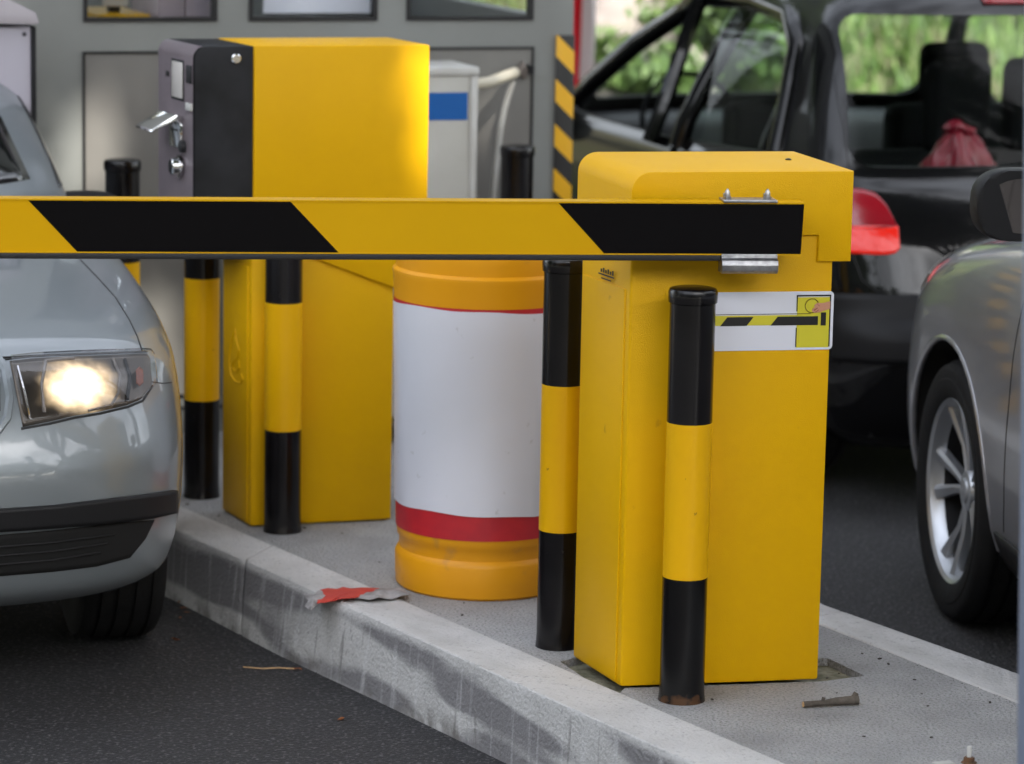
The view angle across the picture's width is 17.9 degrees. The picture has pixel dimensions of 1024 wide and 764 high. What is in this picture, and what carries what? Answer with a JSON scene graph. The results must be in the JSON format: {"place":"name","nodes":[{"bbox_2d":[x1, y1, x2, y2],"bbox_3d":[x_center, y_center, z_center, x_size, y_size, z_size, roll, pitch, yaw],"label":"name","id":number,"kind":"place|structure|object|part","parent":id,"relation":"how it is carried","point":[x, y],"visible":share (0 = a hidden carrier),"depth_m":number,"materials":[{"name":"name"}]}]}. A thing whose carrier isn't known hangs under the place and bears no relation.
{"place":"outdoors","nodes":[
{"label":"outdoors","id":0,"kind":"place"},
{"bbox_2d":[0,444,1018,763],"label":"road","id":1,"kind":"structure","parent":0,"point":[66,694],"depth_m":7.64,"materials":[{"name":"grey asphalt"}]},
{"bbox_2d":[0,84,182,637],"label":"silver car","id":2,"kind":"object","parent":1,"relation":"on","point":[91,450],"visible":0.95,"depth_m":7.29,"materials":[{"name":"grey paint"}]},
{"bbox_3d":[-1.499,-0.843,9.453,0.146,0.352,1.951,-2,10,-16],"label":"side window","id":3,"kind":"part","parent":2,"relation":"part of","materials":[{"name":"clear glass"}]},
{"bbox_2d":[243,666,293,668],"bbox_3d":[-0.579,0.680,7.723,0.123,0.005,0.023,1,10,0],"label":"dry stalk","id":4,"kind":"object","parent":1,"relation":"on","point":[268,668],"visible":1,"depth_m":7.72,"materials":[{"name":"brown plant"}]},
{"bbox_2d":[165,506,783,763],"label":"kerb","id":5,"kind":"structure","parent":1,"relation":"on","point":[504,703],"depth_m":7.33,"materials":[{"name":"concrete"}]},
{"bbox_2d":[304,587,407,610],"bbox_3d":[-0.385,0.503,7.660,0.311,0.022,0.162,-6,12,-35],"label":"rag","id":6,"kind":"object","parent":5,"relation":"on","point":[325,595],"visible":1,"depth_m":7.66,"materials":[{"name":"red fabric"}]},
{"bbox_2d":[27,519,1015,763],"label":"grit","id":7,"kind":"object","parent":1,"relation":"on","point":[415,720],"visible":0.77,"depth_m":7.28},
{"bbox_2d":[573,0,595,86],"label":"banner","id":8,"kind":"object","parent":1,"relation":"on","point":[584,27],"visible":0.28,"depth_m":12.36,"materials":[{"name":"fabric"}]},
{"bbox_2d":[571,0,1023,470],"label":"black car","id":9,"kind":"object","parent":1,"relation":"on","point":[913,225],"visible":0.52,"depth_m":9.96,"materials":[{"name":"black paint"}]},
{"bbox_3d":[0.609,-1.062,10.818,0.271,0.532,1.967,-2,11,-19],"label":"window frame","id":10,"kind":"part","parent":9,"relation":"part of","materials":[{"name":"black paint"}]},
{"bbox_3d":[0.777,-0.954,10.263,0.214,0.494,0.752,-3,11,-21],"label":"rear side window","id":11,"kind":"part","parent":9,"relation":"part of","materials":[{"name":"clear glass"}]},
{"bbox_3d":[0.750,-0.652,10.731,0.204,1.292,0.542,10,14,42],"label":"open door","id":12,"kind":"part","parent":9,"relation":"part of","materials":[{"name":"black paint"}]},
{"bbox_3d":[1.828,-1.119,11.277,0.270,0.532,1.966,-3,11,-23],"label":"window frame","id":13,"kind":"part","parent":9,"relation":"part of","materials":[{"name":"black paint"}]},
{"bbox_2d":[919,119,997,165],"bbox_3d":[1.371,-0.667,9.980,0.282,0.281,0.241,-3,11,-23],"label":"red bag","id":14,"kind":"object","parent":9,"relation":"on","point":[959,143],"visible":0.53,"depth_m":9.93,"materials":[{"name":"fabric"}]},
{"bbox_2d":[819,603,1017,702],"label":"kerb","id":15,"kind":"structure","parent":1,"relation":"on","point":[996,680],"depth_m":7.26,"materials":[{"name":"concrete"}]},
{"bbox_2d":[907,167,1023,622],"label":"grey car","id":16,"kind":"object","parent":1,"relation":"on","point":[964,390],"visible":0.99,"depth_m":8.06,"materials":[{"name":"grey paint"}]},
{"bbox_2d":[180,423,1017,763],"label":"island","id":17,"kind":"structure","parent":0,"point":[890,719],"depth_m":6.92,"materials":[{"name":"concrete"}]},
{"bbox_2d":[104,158,140,284],"bbox_3d":[-1.077,-0.178,8.988,0.103,0.881,0.103,-1,10,-12],"label":"bollard","id":18,"kind":"object","parent":17,"relation":"on","point":[122,176],"visible":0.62,"depth_m":8.88,"materials":[{"name":"black metal"}]},
{"bbox_2d":[183,259,219,499],"bbox_3d":[-0.832,-0.100,8.717,0.103,0.831,0.103,-5,12,-32],"label":"bollard","id":19,"kind":"object","parent":17,"relation":"on","point":[201,362],"visible":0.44,"depth_m":8.70,"materials":[{"name":"yellow metal"}]},
{"bbox_2d":[136,37,428,525],"bbox_3d":[-0.606,-0.262,8.450,0.725,1.243,0.288,-2,11,-17],"label":"ticket machine","id":20,"kind":"object","parent":17,"relation":"on","point":[340,117],"visible":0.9,"depth_m":8.34,"materials":[{"name":"metal"}]},
{"bbox_2d":[263,259,302,534],"bbox_3d":[-0.586,-0.028,8.317,0.103,0.836,0.103,9,13,37],"label":"bollard","id":21,"kind":"object","parent":17,"relation":"on","point":[283,395],"visible":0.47,"depth_m":8.29,"materials":[{"name":"yellow metal"}]},
{"bbox_2d":[11,0,573,431],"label":"booth","id":22,"kind":"object","parent":17,"relation":"on","point":[96,90],"visible":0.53,"depth_m":9.56,"materials":[{"name":"grey paint"}]},
{"bbox_2d":[0,0,38,125],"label":"notice cabinet","id":23,"kind":"object","parent":22,"relation":"attached to","point":[17,54],"visible":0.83,"depth_m":8.86,"materials":[{"name":"white metal"}]},
{"bbox_2d":[88,7,149,16],"bbox_3d":[-1.212,-0.545,9.796,0.158,1.145,0.380,-2,11,-19],"label":"desk","id":24,"kind":"object","parent":22,"relation":"in","point":[103,12],"visible":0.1,"depth_m":9.59,"materials":[{"name":"wood"}]},
{"bbox_2d":[103,0,127,11],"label":"monitor","id":25,"kind":"object","parent":24,"relation":"on","point":[113,5],"visible":1,"depth_m":9.61,"materials":[{"name":"white plastic"}]},
{"bbox_2d":[83,0,217,21],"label":"window","id":26,"kind":"structure","parent":22,"relation":"in","point":[214,3],"depth_m":9.42,"materials":[{"name":"black metal"}]},
{"bbox_2d":[131,0,210,16],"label":"cupboard","id":27,"kind":"object","parent":22,"relation":"in","point":[176,8],"depth_m":9.71,"materials":[{"name":"metal"}]},
{"bbox_3d":[-1.080,-0.900,9.896,0.081,1.815,0.360,-2,11,-19],"label":"door panel","id":28,"kind":"part","parent":27,"relation":"part of","materials":[{"name":"metal"}]},
{"bbox_3d":[-1.000,-0.903,9.924,0.081,1.815,0.360,-2,11,-19],"label":"door panel","id":29,"kind":"part","parent":27,"relation":"part of","materials":[{"name":"metal"}]},
{"bbox_2d":[249,0,377,20],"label":"window","id":30,"kind":"structure","parent":22,"relation":"in","point":[373,16],"depth_m":9.59,"materials":[{"name":"black metal"}]},
{"bbox_2d":[263,0,370,12],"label":"window blind","id":31,"kind":"object","parent":22,"relation":"attached to","point":[316,6],"depth_m":9.64,"materials":[{"name":"white fabric"}]},
{"bbox_2d":[406,0,533,20],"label":"window","id":32,"kind":"structure","parent":22,"relation":"in","point":[529,15],"depth_m":9.74,"materials":[{"name":"black metal"}]},
{"bbox_2d":[478,67,519,88],"bbox_3d":[-0.048,-0.903,9.684,0.059,0.058,0.221,9,13,38],"label":"refrigerant pipe","id":33,"kind":"object","parent":22,"relation":"attached to","point":[507,75],"visible":0.8,"depth_m":9.66,"materials":[{"name":"beige plastic"}]},
{"bbox_2d":[517,61,533,79],"bbox_3d":[0.038,-0.940,9.804,0.048,0.055,0.044,-2,11,-19],"label":"pipe bracket","id":34,"kind":"object","parent":22,"relation":"attached to","point":[524,69],"visible":1,"depth_m":9.80,"materials":[{"name":"silver metal"}]},
{"bbox_2d":[489,80,515,197],"bbox_3d":[-0.034,-0.639,9.799,0.087,0.546,0.020,-2,11,-19],"label":"drain hose","id":35,"kind":"object","parent":34,"relation":"hanging from","point":[500,130],"visible":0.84,"depth_m":9.77,"materials":[{"name":"white plastic"}]},
{"bbox_2d":[553,35,574,198],"bbox_3d":[0.152,-0.474,9.953,0.059,1.174,0.007,-2,11,-19],"label":"striped marker","id":36,"kind":"object","parent":22,"relation":"attached to","point":[563,122],"visible":0.45,"depth_m":9.89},
{"bbox_2d":[392,60,478,417],"bbox_3d":[-0.339,-0.382,9.572,0.414,1.107,0.248,-2,11,-19],"label":"outdoor unit","id":37,"kind":"object","parent":17,"relation":"on","point":[452,129],"visible":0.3,"depth_m":9.44,"materials":[{"name":"white metal"}]},
{"bbox_2d":[393,260,543,600],"bbox_3d":[-0.067,0.056,7.807,0.448,0.869,0.448,-2,10,-17],"label":"safety drum","id":38,"kind":"object","parent":17,"relation":"on","point":[468,336],"visible":0.67,"depth_m":7.63,"materials":[{"name":"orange plastic"}]},
{"bbox_2d":[500,144,534,198],"bbox_3d":[0.008,-0.258,9.556,0.103,0.881,0.103,-8,14,-43],"label":"bollard","id":39,"kind":"object","parent":17,"relation":"on","point":[517,160],"visible":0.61,"depth_m":9.46,"materials":[{"name":"black metal"}]},
{"bbox_2d":[535,260,582,650],"bbox_3d":[0.110,0.158,7.213,0.103,0.881,0.103,7,12,30],"label":"bollard","id":40,"kind":"object","parent":17,"relation":"on","point":[560,389],"visible":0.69,"depth_m":7.17,"materials":[{"name":"black metal"}]},
{"bbox_2d":[658,285,717,705],"bbox_3d":[0.367,0.237,6.793,0.103,0.881,0.103,-5,11,-29],"label":"bollard","id":41,"kind":"object","parent":17,"relation":"on","point":[687,475],"visible":1,"depth_m":6.75,"materials":[{"name":"metal"}]},
{"bbox_2d":[569,663,850,692],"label":"recess dirt","id":42,"kind":"structure","parent":17,"relation":"on","point":[586,671],"depth_m":7.11,"materials":[{"name":"soil"}]},
{"bbox_2d":[574,151,853,685],"bbox_3d":[0.421,0.075,7.016,0.532,1.118,0.282,-1,10,-12],"label":"barrier cabinet","id":43,"kind":"object","parent":17,"relation":"on","point":[773,338],"visible":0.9,"depth_m":6.91,"materials":[{"name":"yellow metal"}]},
{"bbox_2d":[0,189,803,273],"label":"boom","id":44,"kind":"object","parent":43,"relation":"attached to","point":[745,235],"visible":1,"depth_m":6.64,"materials":[{"name":"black metal"}]},
{"bbox_3d":[0.188,0.203,6.991,0.004,0.848,0.226,-3,11,-22],"label":"side door","id":45,"kind":"part","parent":43,"relation":"part of","materials":[{"name":"yellow metal"}]},
{"bbox_2d":[802,691,859,706],"bbox_3d":[0.670,0.667,6.834,0.123,0.029,0.022,-1,10,-11],"label":"twig","id":46,"kind":"object","parent":17,"relation":"on","point":[853,699],"visible":1,"depth_m":6.83,"materials":[{"name":"brown wood"}]},
{"bbox_2d":[961,746,976,763],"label":"anchor bolt","id":47,"kind":"object","parent":17,"relation":"on","point":[968,759],"visible":1,"depth_m":6.44,"materials":[{"name":"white metal"}]},
{"bbox_2d":[1017,189,1023,763],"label":"grey post","id":48,"kind":"object","parent":17,"relation":"on","point":[1020,741],"visible":1,"depth_m":5.17,"materials":[{"name":"grey metal"}]},
{"bbox_2d":[473,0,1023,100],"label":"grass bank","id":49,"kind":"structure","parent":0,"point":[879,76],"depth_m":16.93,"materials":[{"name":"plant"}]},
{"bbox_2d":[594,60,637,96],"bbox_3d":[0.444,-1.196,16.242,0.418,0.879,0.410,6,11,27],"label":"rock","id":50,"kind":"object","parent":49,"relation":"on","point":[608,93],"visible":0.02,"depth_m":16.11,"materials":[{"name":"grey stone"}]},
{"bbox_2d":[596,0,678,51],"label":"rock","id":51,"kind":"object","parent":49,"relation":"on","point":[610,13],"visible":0.09,"depth_m":16.68,"materials":[{"name":"beige stone"}]},
{"bbox_2d":[594,0,704,94],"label":"bush","id":52,"kind":"object","parent":49,"relation":"on","point":[649,74],"visible":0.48,"depth_m":16.07,"materials":[{"name":"green plant"}]},
{"bbox_2d":[637,46,715,93],"bbox_3d":[0.778,-1.360,16.394,0.492,0.685,0.548,8,12,33],"label":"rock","id":53,"kind":"object","parent":49,"relation":"on","point":[645,57],"visible":0.04,"depth_m":16.34,"materials":[{"name":"beige stone"}]},
{"bbox_2d":[671,0,755,91],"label":"bush","id":54,"kind":"object","parent":49,"relation":"on","point":[711,17],"visible":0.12,"depth_m":16.68,"materials":[{"name":"green plant"}]},
{"bbox_2d":[709,8,840,91],"bbox_3d":[1.360,-1.608,16.348,0.584,0.868,0.778,-5,12,-31],"label":"bush","id":55,"kind":"object","parent":49,"relation":"on","point":[763,37],"visible":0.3,"depth_m":16.25,"materials":[{"name":"green plant"}]},
{"bbox_2d":[932,760,954,763],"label":"metal shard","id":56,"kind":"object","parent":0,"point":[944,762],"visible":1,"depth_m":6.43,"materials":[{"name":"white metal"}]}
]}

